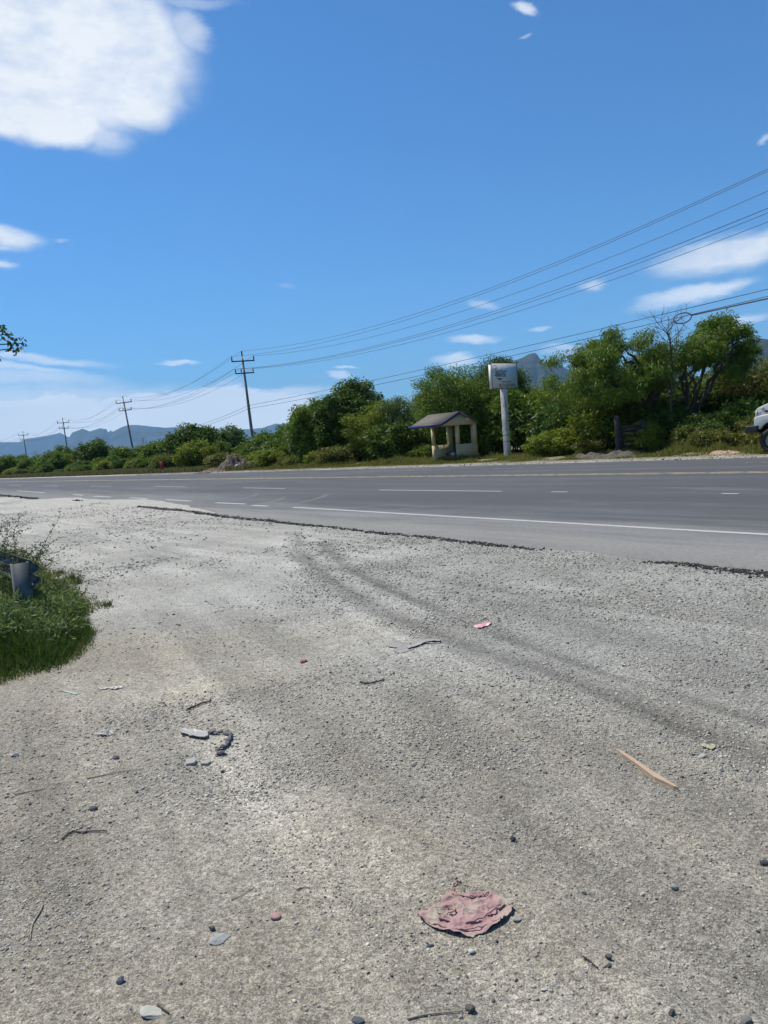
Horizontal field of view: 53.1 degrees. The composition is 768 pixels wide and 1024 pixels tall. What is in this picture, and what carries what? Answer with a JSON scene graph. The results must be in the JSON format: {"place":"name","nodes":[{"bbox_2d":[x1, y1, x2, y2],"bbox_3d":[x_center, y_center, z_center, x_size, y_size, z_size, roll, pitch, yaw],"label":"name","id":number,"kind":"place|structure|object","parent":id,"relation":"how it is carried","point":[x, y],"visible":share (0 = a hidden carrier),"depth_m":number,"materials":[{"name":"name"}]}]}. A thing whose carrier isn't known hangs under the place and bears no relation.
{"place":"outdoors","nodes":[
{"label":"outdoors","id":0,"kind":"place"},
{"bbox_2d":[0,424,284,456],"bbox_3d":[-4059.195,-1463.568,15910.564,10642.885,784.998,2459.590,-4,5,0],"label":"mountains","id":1,"kind":"structure","parent":0,"point":[38,445],"depth_m":15769.03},
{"bbox_2d":[35,425,250,456],"bbox_3d":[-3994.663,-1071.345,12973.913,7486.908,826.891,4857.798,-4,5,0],"label":"mountains","id":2,"kind":"structure","parent":0,"point":[117,437],"depth_m":12641.24,"materials":[{"name":"stone"}]},
{"bbox_2d":[0,441,767,1023],"bbox_3d":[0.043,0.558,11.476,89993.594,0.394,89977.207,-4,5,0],"label":"ground","id":3,"kind":"structure","parent":0,"point":[142,891],"depth_m":3.54,"materials":[{"name":"gravel"}]},
{"bbox_2d":[0,454,22,473],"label":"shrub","id":4,"kind":"object","parent":3,"relation":"on","point":[7,462],"visible":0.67,"depth_m":147.76,"materials":[{"name":"green plant"}]},
{"bbox_2d":[0,324,27,361],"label":"broadleaf tree","id":5,"kind":"object","parent":3,"relation":"on","point":[4,329],"visible":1,"depth_m":2.69,"materials":[{"name":"green plant"}]},
{"bbox_2d":[0,551,40,608],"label":"guardrail","id":6,"kind":"object","parent":3,"relation":"on","point":[23,578],"visible":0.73,"depth_m":8.10,"materials":[{"name":"metal"}]},
{"bbox_2d":[13,458,36,469],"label":"shrub","id":7,"kind":"object","parent":3,"relation":"on","point":[27,463],"visible":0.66,"depth_m":141.68,"materials":[{"name":"green plant"}]},
{"bbox_2d":[0,508,64,585],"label":"wild shrub","id":8,"kind":"object","parent":3,"relation":"on","point":[36,558],"visible":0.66,"depth_m":8.74,"materials":[{"name":"green plant"}]},
{"bbox_2d":[39,463,60,472],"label":"shrub","id":9,"kind":"object","parent":3,"relation":"on","point":[43,468],"visible":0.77,"depth_m":121.11,"materials":[{"name":"green plant"}]},
{"bbox_2d":[0,543,113,683],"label":"grass","id":10,"kind":"structure","parent":3,"relation":"on","point":[29,653],"depth_m":6.66,"materials":[{"name":"plant"}]},
{"bbox_2d":[0,545,119,645],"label":"weeds","id":11,"kind":"object","parent":3,"relation":"on","point":[58,593],"visible":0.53,"depth_m":7.88,"materials":[{"name":"green plant"}]},
{"bbox_2d":[45,450,75,469],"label":"shrub","id":12,"kind":"object","parent":3,"relation":"on","point":[62,460],"visible":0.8,"depth_m":122.35,"materials":[{"name":"green plant"}]},
{"bbox_2d":[51,445,74,456],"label":"shrub","id":13,"kind":"object","parent":3,"relation":"on","point":[61,449],"visible":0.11,"depth_m":139.39,"materials":[{"name":"green plant"}]},
{"bbox_2d":[71,464,93,470],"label":"shrub","id":14,"kind":"object","parent":3,"relation":"on","point":[83,467],"visible":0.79,"depth_m":105.29,"materials":[{"name":"green plant"}]},
{"bbox_2d":[74,437,113,461],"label":"huisache tree","id":15,"kind":"object","parent":3,"relation":"on","point":[97,447],"visible":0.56,"depth_m":115.73,"materials":[{"name":"green plant"}]},
{"bbox_2d":[92,460,111,469],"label":"shrub","id":16,"kind":"object","parent":3,"relation":"on","point":[103,465],"visible":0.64,"depth_m":98.42,"materials":[{"name":"green plant"}]},
{"bbox_2d":[96,728,114,735],"bbox_3d":[-1.709,1.349,4.710,0.119,0.024,0.095,-4,5,0],"label":"crumpled paper","id":17,"kind":"object","parent":3,"relation":"on","point":[107,732],"visible":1,"depth_m":4.71,"materials":[{"name":"white paper"}]},
{"bbox_2d":[109,457,128,468],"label":"shrub","id":18,"kind":"object","parent":3,"relation":"on","point":[118,463],"visible":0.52,"depth_m":95.44,"materials":[{"name":"green plant"}]},
{"bbox_2d":[107,445,132,458],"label":"huisache tree","id":19,"kind":"object","parent":3,"relation":"on","point":[121,451],"visible":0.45,"depth_m":110.42,"materials":[{"name":"green plant"}]},
{"bbox_2d":[116,396,133,448],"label":"utility pole","id":20,"kind":"object","parent":3,"relation":"on","point":[123,402],"visible":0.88,"depth_m":126.78,"materials":[{"name":"grey wood"}]},
{"bbox_2d":[124,444,144,459],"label":"shrub","id":21,"kind":"object","parent":3,"relation":"on","point":[133,451],"visible":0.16,"depth_m":110.58,"materials":[{"name":"green plant"}]},
{"bbox_2d":[131,457,151,468],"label":"shrub","id":22,"kind":"object","parent":3,"relation":"on","point":[139,463],"visible":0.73,"depth_m":89.40,"materials":[{"name":"green plant"}]},
{"bbox_2d":[140,1005,161,1018],"bbox_3d":[-0.693,1.496,2.301,0.079,0.015,0.062,2,-6,19],"label":"stone","id":23,"kind":"object","parent":3,"relation":"on","point":[149,1012],"visible":1,"depth_m":2.29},
{"bbox_2d":[135,438,169,456],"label":"huisache tree","id":24,"kind":"object","parent":3,"relation":"on","point":[151,449],"visible":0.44,"depth_m":96.23,"materials":[{"name":"green plant"}]},
{"bbox_2d":[148,453,176,468],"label":"shrub","id":25,"kind":"object","parent":3,"relation":"on","point":[166,459],"visible":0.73,"depth_m":77.65,"materials":[{"name":"green plant"}]},
{"bbox_2d":[158,422,220,454],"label":"huisache tree","id":26,"kind":"object","parent":3,"relation":"on","point":[192,432],"visible":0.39,"depth_m":82.19,"materials":[{"name":"green plant"}]},
{"bbox_2d":[180,728,207,736],"bbox_3d":[-1.116,1.301,4.544,0.278,0.027,0.092,0,7,36],"label":"broken plastic","id":27,"kind":"object","parent":3,"relation":"on","point":[196,732],"visible":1,"depth_m":4.55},
{"bbox_2d":[171,438,220,466],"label":"shrub","id":28,"kind":"object","parent":3,"relation":"on","point":[191,453],"visible":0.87,"depth_m":73.48,"materials":[{"name":"green plant"}]},
{"bbox_2d":[209,933,230,944],"bbox_3d":[-0.563,1.457,2.619,0.062,0.019,0.061,-2,6,24],"label":"stone","id":29,"kind":"object","parent":3,"relation":"on","point":[218,938],"visible":1,"depth_m":2.61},
{"bbox_2d":[208,729,232,754],"bbox_3d":[-0.928,1.303,4.413,0.131,0.041,0.377,-6,6,-20],"label":"rubber strap","id":30,"kind":"object","parent":3,"relation":"on","point":[229,733],"visible":1,"depth_m":4.38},
{"bbox_2d":[211,440,233,453],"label":"shrub","id":31,"kind":"object","parent":3,"relation":"on","point":[225,448],"visible":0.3,"depth_m":79.54,"materials":[{"name":"green plant"}]},
{"bbox_2d":[193,454,252,473],"bbox_3d":[-12.558,-4.168,64.102,6.400,1.364,3.400,-4,5,0],"label":"earth heap","id":32,"kind":"object","parent":3,"relation":"on","point":[230,460],"visible":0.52,"depth_m":63.49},
{"bbox_2d":[202,451,245,466],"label":"shrub","id":33,"kind":"object","parent":3,"relation":"on","point":[216,459],"visible":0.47,"depth_m":66.46,"materials":[{"name":"green plant"}]},
{"bbox_2d":[216,422,250,448],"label":"huisache tree","id":34,"kind":"object","parent":3,"relation":"on","point":[233,437],"visible":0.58,"depth_m":86.92,"materials":[{"name":"green plant"}]},
{"bbox_2d":[231,351,254,438],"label":"utility pole","id":35,"kind":"object","parent":3,"relation":"on","point":[244,373],"visible":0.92,"depth_m":81.00,"materials":[{"name":"grey wood"}]},
{"bbox_2d":[1,222,766,447],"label":"overhead wire","id":36,"kind":"object","parent":35,"relation":"attached to","point":[481,322],"visible":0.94,"depth_m":50.41,"materials":[{"name":"black"}]},
{"bbox_2d":[2,191,766,443],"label":"overhead wire","id":37,"kind":"object","parent":35,"relation":"attached to","point":[470,308],"visible":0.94,"depth_m":51.36,"materials":[{"name":"black"}]},
{"bbox_2d":[2,169,766,440],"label":"overhead wire","id":38,"kind":"object","parent":35,"relation":"attached to","point":[483,290],"visible":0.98,"depth_m":48.84,"materials":[{"name":"black"}]},
{"bbox_2d":[2,208,767,445],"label":"overhead wire","id":39,"kind":"object","parent":35,"relation":"attached to","point":[474,317],"visible":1,"depth_m":47.93,"materials":[{"name":"black"}]},
{"bbox_2d":[3,171,767,440],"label":"overhead wire","id":40,"kind":"object","parent":35,"relation":"attached to","point":[477,295],"visible":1,"depth_m":47.71,"materials":[{"name":"black"}]},
{"bbox_2d":[12,213,766,442],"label":"overhead wire","id":41,"kind":"object","parent":35,"relation":"attached to","point":[488,315],"visible":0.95,"depth_m":48.81,"materials":[{"name":"black"}]},
{"bbox_2d":[16,296,767,456],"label":"overhead wire","id":42,"kind":"object","parent":35,"relation":"attached to","point":[517,354],"visible":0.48,"depth_m":46.85,"materials":[{"name":"black"}]},
{"bbox_2d":[26,289,767,453],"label":"overhead wire","id":43,"kind":"object","parent":35,"relation":"attached to","point":[510,349],"visible":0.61,"depth_m":47.98,"materials":[{"name":"black"}]},
{"bbox_2d":[243,428,286,451],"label":"huisache tree","id":44,"kind":"object","parent":3,"relation":"on","point":[262,435],"visible":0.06,"depth_m":70.56,"materials":[{"name":"green plant"}]},
{"bbox_2d":[245,438,284,454],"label":"shrub","id":45,"kind":"object","parent":3,"relation":"on","point":[258,444],"visible":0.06,"depth_m":69.68,"materials":[{"name":"green plant"}]},
{"bbox_2d":[253,448,286,465],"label":"shrub","id":46,"kind":"object","parent":3,"relation":"on","point":[267,457],"visible":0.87,"depth_m":61.76,"materials":[{"name":"green plant"}]},
{"bbox_2d":[257,437,293,455],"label":"shrub","id":47,"kind":"object","parent":3,"relation":"on","point":[281,445],"visible":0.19,"depth_m":66.84,"materials":[{"name":"green plant"}]},
{"bbox_2d":[282,396,321,455],"bbox_3d":[-4.893,-6.279,59.649,5.562,5.522,5.513,-8,7,-36],"label":"huisache tree","id":48,"kind":"object","parent":3,"relation":"on","point":[301,437],"visible":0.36,"depth_m":58.34,"materials":[{"name":"green plant"}]},
{"bbox_2d":[302,450,318,463],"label":"shrub","id":49,"kind":"object","parent":3,"relation":"on","point":[309,457],"visible":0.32,"depth_m":56.47,"materials":[{"name":"green plant"}]},
{"bbox_2d":[312,444,359,463],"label":"shrub","id":50,"kind":"object","parent":3,"relation":"on","point":[336,453],"visible":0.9,"depth_m":53.28,"materials":[{"name":"green plant"}]},
{"bbox_2d":[305,374,383,449],"bbox_3d":[-2.455,-6.924,57.684,7.079,6.808,5.893,-4,5,0],"label":"huisache tree","id":51,"kind":"object","parent":3,"relation":"on","point":[348,397],"visible":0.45,"depth_m":56.23,"materials":[{"name":"green plant"}]},
{"bbox_2d":[337,398,403,460],"bbox_3d":[-0.717,-5.761,55.050,5.047,4.742,4.848,-4,5,0],"label":"huisache tree","id":52,"kind":"object","parent":3,"relation":"on","point":[354,435],"visible":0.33,"depth_m":54.19,"materials":[{"name":"green plant"}]},
{"bbox_2d":[359,440,382,458],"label":"shrub","id":53,"kind":"object","parent":3,"relation":"on","point":[366,453],"visible":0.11,"depth_m":53.71,"materials":[{"name":"green plant"}]},
{"bbox_2d":[0,438,767,477],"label":"grass","id":54,"kind":"structure","parent":3,"relation":"on","point":[677,450],"depth_m":45.04,"materials":[{"name":"plant"}]},
{"bbox_2d":[0,494,767,577],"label":"asphalt rubble","id":55,"kind":"object","parent":3,"relation":"on","point":[733,570],"visible":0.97,"depth_m":12.15,"materials":[{"name":"asphalt"}]},
{"bbox_2d":[361,419,428,459],"bbox_3d":[1.130,-4.699,51.853,5.143,3.089,4.526,-8,6,-30],"label":"shrub","id":56,"kind":"object","parent":3,"relation":"on","point":[398,438],"visible":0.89,"depth_m":50.81,"materials":[{"name":"green plant"}]},
{"bbox_2d":[370,394,420,424],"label":"huisache tree","id":57,"kind":"object","parent":3,"relation":"on","point":[398,410],"visible":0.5,"depth_m":53.19,"materials":[{"name":"green plant"}]},
{"bbox_2d":[387,638,440,652],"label":"twig","id":58,"kind":"object","parent":3,"relation":"on","point":[401,646],"visible":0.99,"depth_m":6.19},
{"bbox_2d":[405,444,437,457],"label":"shrub","id":59,"kind":"object","parent":3,"relation":"on","point":[419,450],"visible":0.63,"depth_m":49.40,"materials":[{"name":"green plant"}]},
{"bbox_2d":[407,1010,462,1019],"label":"twig","id":60,"kind":"object","parent":3,"relation":"on","point":[415,1016],"visible":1,"depth_m":2.19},
{"bbox_2d":[417,428,465,449],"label":"shrub","id":61,"kind":"object","parent":3,"relation":"on","point":[427,438],"visible":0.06,"depth_m":50.59,"materials":[{"name":"green plant"}]},
{"bbox_2d":[410,411,477,459],"bbox_3d":[3.602,-4.213,44.493,2.995,3.070,2.950,-9,7,-37],"label":"bus shelter","id":62,"kind":"object","parent":3,"relation":"on","point":[449,420],"visible":0.87,"depth_m":44.16,"materials":[{"name":"beige paint"}]},
{"bbox_2d":[409,363,493,452],"bbox_3d":[4.648,-6.370,48.682,6.062,6.297,6.150,-4,5,0],"label":"huisache tree","id":63,"kind":"object","parent":3,"relation":"on","point":[460,394],"visible":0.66,"depth_m":47.49,"materials":[{"name":"green plant"}]},
{"bbox_2d":[137,454,767,474],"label":"gravel","id":64,"kind":"structure","parent":3,"relation":"on","point":[663,458],"depth_m":37.86,"materials":[{"name":"gravel"}]},
{"bbox_2d":[417,879,512,937],"bbox_3d":[0.285,1.374,2.657,0.245,0.051,0.274,-9,7,-42],"label":"cloth rag","id":65,"kind":"object","parent":3,"relation":"on","point":[467,914],"visible":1,"depth_m":2.65,"materials":[{"name":"fabric"}]},
{"bbox_2d":[460,396,495,454],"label":"huisache tree","id":66,"kind":"object","parent":3,"relation":"on","point":[480,428],"visible":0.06,"depth_m":48.70,"materials":[{"name":"green plant"}]},
{"bbox_2d":[488,363,517,455],"bbox_3d":[6.740,-5.554,42.648,2.064,5.342,0.294,-9,7,-37],"label":"signboard","id":67,"kind":"object","parent":3,"relation":"on","point":[503,377],"visible":1,"depth_m":42.50,"materials":[{"name":"grey"}]},
{"bbox_2d":[473,353,532,401],"bbox_3d":[7.416,-7.080,50.703,5.840,6.880,4.720,-4,5,0],"label":"huisache tree","id":68,"kind":"object","parent":3,"relation":"on","point":[484,373],"visible":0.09,"depth_m":49.91,"materials":[{"name":"green plant"}]},
{"bbox_2d":[467,388,554,454],"bbox_3d":[7.779,-5.698,47.373,5.676,4.803,5.052,-5,5,-9],"label":"shrub","id":69,"kind":"object","parent":3,"relation":"on","point":[492,421],"visible":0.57,"depth_m":46.41,"materials":[{"name":"green plant"}]},
{"bbox_2d":[508,404,551,448],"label":"shrub","id":70,"kind":"object","parent":3,"relation":"on","point":[525,428],"visible":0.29,"depth_m":45.05,"materials":[{"name":"green plant"}]},
{"bbox_2d":[519,382,561,407],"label":"huisache tree","id":71,"kind":"object","parent":3,"relation":"on","point":[537,389],"visible":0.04,"depth_m":48.43,"materials":[{"name":"green plant"}]},
{"bbox_2d":[519,428,579,455],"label":"shrub","id":72,"kind":"object","parent":3,"relation":"on","point":[537,444],"visible":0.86,"depth_m":38.40,"materials":[{"name":"green plant"}]},
{"bbox_2d":[533,400,596,435],"bbox_3d":[10.216,-4.668,41.646,4.271,3.342,4.220,-4,5,0],"label":"bush","id":73,"kind":"object","parent":3,"relation":"on","point":[557,417],"visible":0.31,"depth_m":40.92,"materials":[{"name":"green plant"}]},
{"bbox_2d":[542,426,591,455],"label":"shrub","id":74,"kind":"object","parent":3,"relation":"on","point":[568,431],"visible":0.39,"depth_m":38.40,"materials":[{"name":"green plant"}]},
{"bbox_2d":[571,438,614,454],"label":"shrub","id":75,"kind":"object","parent":3,"relation":"on","point":[590,445],"visible":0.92,"depth_m":36.88,"materials":[{"name":"green plant"}]},
{"bbox_2d":[565,405,628,448],"bbox_3d":[11.331,-4.232,38.860,4.946,3.007,4.215,-7,6,-21],"label":"shrub","id":76,"kind":"object","parent":3,"relation":"on","point":[579,424],"visible":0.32,"depth_m":37.59,"materials":[{"name":"green plant"}]},
{"bbox_2d":[569,450,640,458],"bbox_3d":[9.722,-2.559,34.362,1.000,0.355,4.800,-9,7,-37],"label":"earth mound","id":77,"kind":"object","parent":3,"relation":"on","point":[593,455],"visible":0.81,"depth_m":33.84,"materials":[{"name":"grey soil"}]},
{"bbox_2d":[538,324,692,413],"bbox_3d":[11.040,-5.847,37.305,7.059,6.299,7.202,0,7,39],"label":"mesquite tree","id":78,"kind":"object","parent":3,"relation":"on","point":[634,383],"visible":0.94,"depth_m":35.69,"materials":[{"name":"green plant"}]},
{"bbox_2d":[586,406,651,447],"bbox_3d":[12.008,-3.973,37.688,4.067,2.521,3.670,-5,5,-4],"label":"shrub","id":79,"kind":"object","parent":3,"relation":"on","point":[624,422],"visible":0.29,"depth_m":37.05,"materials":[{"name":"green plant"}]},
{"bbox_2d":[614,416,646,452],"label":"wooden gate","id":80,"kind":"structure","parent":3,"relation":"on","point":[619,434],"depth_m":34.53,"materials":[{"name":"grey wood"}]},
{"bbox_2d":[611,419,671,450],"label":"shrub","id":81,"kind":"object","parent":3,"relation":"on","point":[653,435],"visible":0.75,"depth_m":34.57,"materials":[{"name":"green plant"}]},
{"bbox_2d":[617,749,678,790],"bbox_3d":[1.224,1.212,3.618,0.034,0.022,0.466,-6,6,-15],"label":"wood stick","id":82,"kind":"object","parent":3,"relation":"on","point":[649,772],"visible":1,"depth_m":3.58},
{"bbox_2d":[623,394,691,430],"bbox_3d":[13.264,-4.262,37.459,4.183,3.047,4.157,-3,6,13],"label":"shrub","id":83,"kind":"object","parent":3,"relation":"on","point":[664,403],"visible":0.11,"depth_m":36.64,"materials":[{"name":"green plant"}]},
{"bbox_2d":[639,404,694,440],"bbox_3d":[13.400,-3.873,36.261,2.928,2.363,3.233,-4,5,7],"label":"shrub","id":84,"kind":"object","parent":3,"relation":"on","point":[661,420],"visible":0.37,"depth_m":35.40,"materials":[{"name":"green plant"}]},
{"bbox_2d":[635,303,699,431],"bbox_3d":[13.204,-6.218,35.681,2.590,6.819,2.506,-7,6,-28],"label":"dead tree","id":85,"kind":"object","parent":3,"relation":"on","point":[668,333],"visible":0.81,"depth_m":35.33,"materials":[{"name":"brown wood"}]},
{"bbox_2d":[658,439,679,449],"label":"shrub","id":86,"kind":"object","parent":3,"relation":"on","point":[669,443],"visible":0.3,"depth_m":34.04,"materials":[{"name":"green plant"}]},
{"bbox_2d":[669,424,721,447],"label":"shrub","id":87,"kind":"object","parent":3,"relation":"on","point":[676,437],"visible":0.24,"depth_m":33.40,"materials":[{"name":"green plant"}]},
{"bbox_2d":[671,421,730,439],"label":"shrub","id":88,"kind":"object","parent":3,"relation":"on","point":[711,425],"visible":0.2,"depth_m":33.13,"materials":[{"name":"green plant"}]},
{"bbox_2d":[665,411,745,444],"bbox_3d":[14.294,-3.591,34.433,3.092,1.869,3.474,-6,6,-12],"label":"shrub","id":89,"kind":"object","parent":3,"relation":"on","point":[717,419],"visible":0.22,"depth_m":33.70,"materials":[{"name":"green plant"}]},
{"bbox_2d":[656,307,765,414],"bbox_3d":[15.592,-6.389,36.579,5.500,6.750,4.115,-7,6,-22],"label":"mesquite tree","id":90,"kind":"object","parent":3,"relation":"on","point":[707,344],"visible":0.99,"depth_m":35.77,"materials":[{"name":"green plant"}]},
{"bbox_2d":[686,426,735,448],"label":"shrub","id":91,"kind":"object","parent":3,"relation":"on","point":[702,439],"visible":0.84,"depth_m":32.17,"materials":[{"name":"green plant"}]},
{"bbox_2d":[659,370,767,417],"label":"shrub","id":92,"kind":"object","parent":3,"relation":"on","point":[711,403],"visible":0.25,"depth_m":38.99,"materials":[{"name":"green plant"}]},
{"bbox_2d":[709,450,743,454],"bbox_3d":[13.206,-2.300,29.632,0.600,0.192,1.500,-9,7,-37],"label":"rubble heap","id":93,"kind":"object","parent":3,"relation":"on","point":[720,452],"visible":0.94,"depth_m":29.54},
{"bbox_2d":[704,354,767,406],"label":"mesquite tree","id":94,"kind":"object","parent":3,"relation":"on","point":[760,377],"visible":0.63,"depth_m":38.13,"materials":[{"name":"green plant"}]},
{"bbox_2d":[713,396,767,443],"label":"shrub","id":95,"kind":"object","parent":3,"relation":"on","point":[749,406],"visible":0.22,"depth_m":33.98,"materials":[{"name":"green plant"}]},
{"bbox_2d":[727,415,754,444],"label":"shrub","id":96,"kind":"object","parent":3,"relation":"on","point":[742,425],"visible":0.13,"depth_m":32.54,"materials":[{"name":"green plant"}]},
{"bbox_2d":[742,424,761,446],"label":"shrub","id":97,"kind":"object","parent":3,"relation":"on","point":[756,436],"visible":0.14,"depth_m":30.59,"materials":[{"name":"green plant"}]},
{"bbox_2d":[745,404,767,451],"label":"truck","id":98,"kind":"object","parent":3,"relation":"on","point":[760,425],"visible":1,"depth_m":27.91,"materials":[{"name":"white metal"}]},
{"bbox_2d":[0,457,767,571],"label":"road","id":99,"kind":"structure","parent":0,"point":[655,493],"depth_m":18.22,"materials":[{"name":"asphalt"}]},
{"bbox_2d":[10,471,767,481],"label":"marking","id":100,"kind":"object","parent":99,"relation":"on","point":[460,475],"visible":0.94,"depth_m":27.32,"materials":[{"name":"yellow paint"}]},
{"bbox_2d":[24,458,767,478],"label":"lane marking","id":101,"kind":"object","parent":99,"relation":"on","point":[487,465],"visible":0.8,"depth_m":33.12,"materials":[{"name":"white paint"}]},
{"bbox_2d":[26,491,767,534],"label":"road edge marking","id":102,"kind":"object","parent":99,"relation":"on","point":[509,519],"visible":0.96,"depth_m":13.29,"materials":[{"name":"white paint"}]},
{"bbox_2d":[0,0,767,441],"label":"sky","id":103,"kind":"structure","parent":0,"point":[187,187],"materials":[{"name":"blue"}]},
{"bbox_2d":[487,353,699,390],"bbox_3d":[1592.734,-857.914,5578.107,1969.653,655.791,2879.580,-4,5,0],"label":"mountains","id":104,"kind":"structure","parent":0,"point":[532,363],"depth_m":5437.63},
{"bbox_2d":[703,338,767,379],"bbox_3d":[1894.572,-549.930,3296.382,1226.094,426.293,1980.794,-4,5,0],"label":"mountains","id":105,"kind":"structure","parent":0,"point":[763,342],"depth_m":3208.31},
{"bbox_3d":[20.461,-10.071,32.612,2.272,12.300,1.220,-4,5,0],"label":"utility pole","id":106,"kind":"object","parent":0,"visible":0},
{"bbox_2d":[673,298,767,323],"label":"cable loop","id":107,"kind":"object","parent":106,"relation":"hanging from","point":[716,309],"visible":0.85,"depth_m":38.35,"materials":[{"name":"black metal"}]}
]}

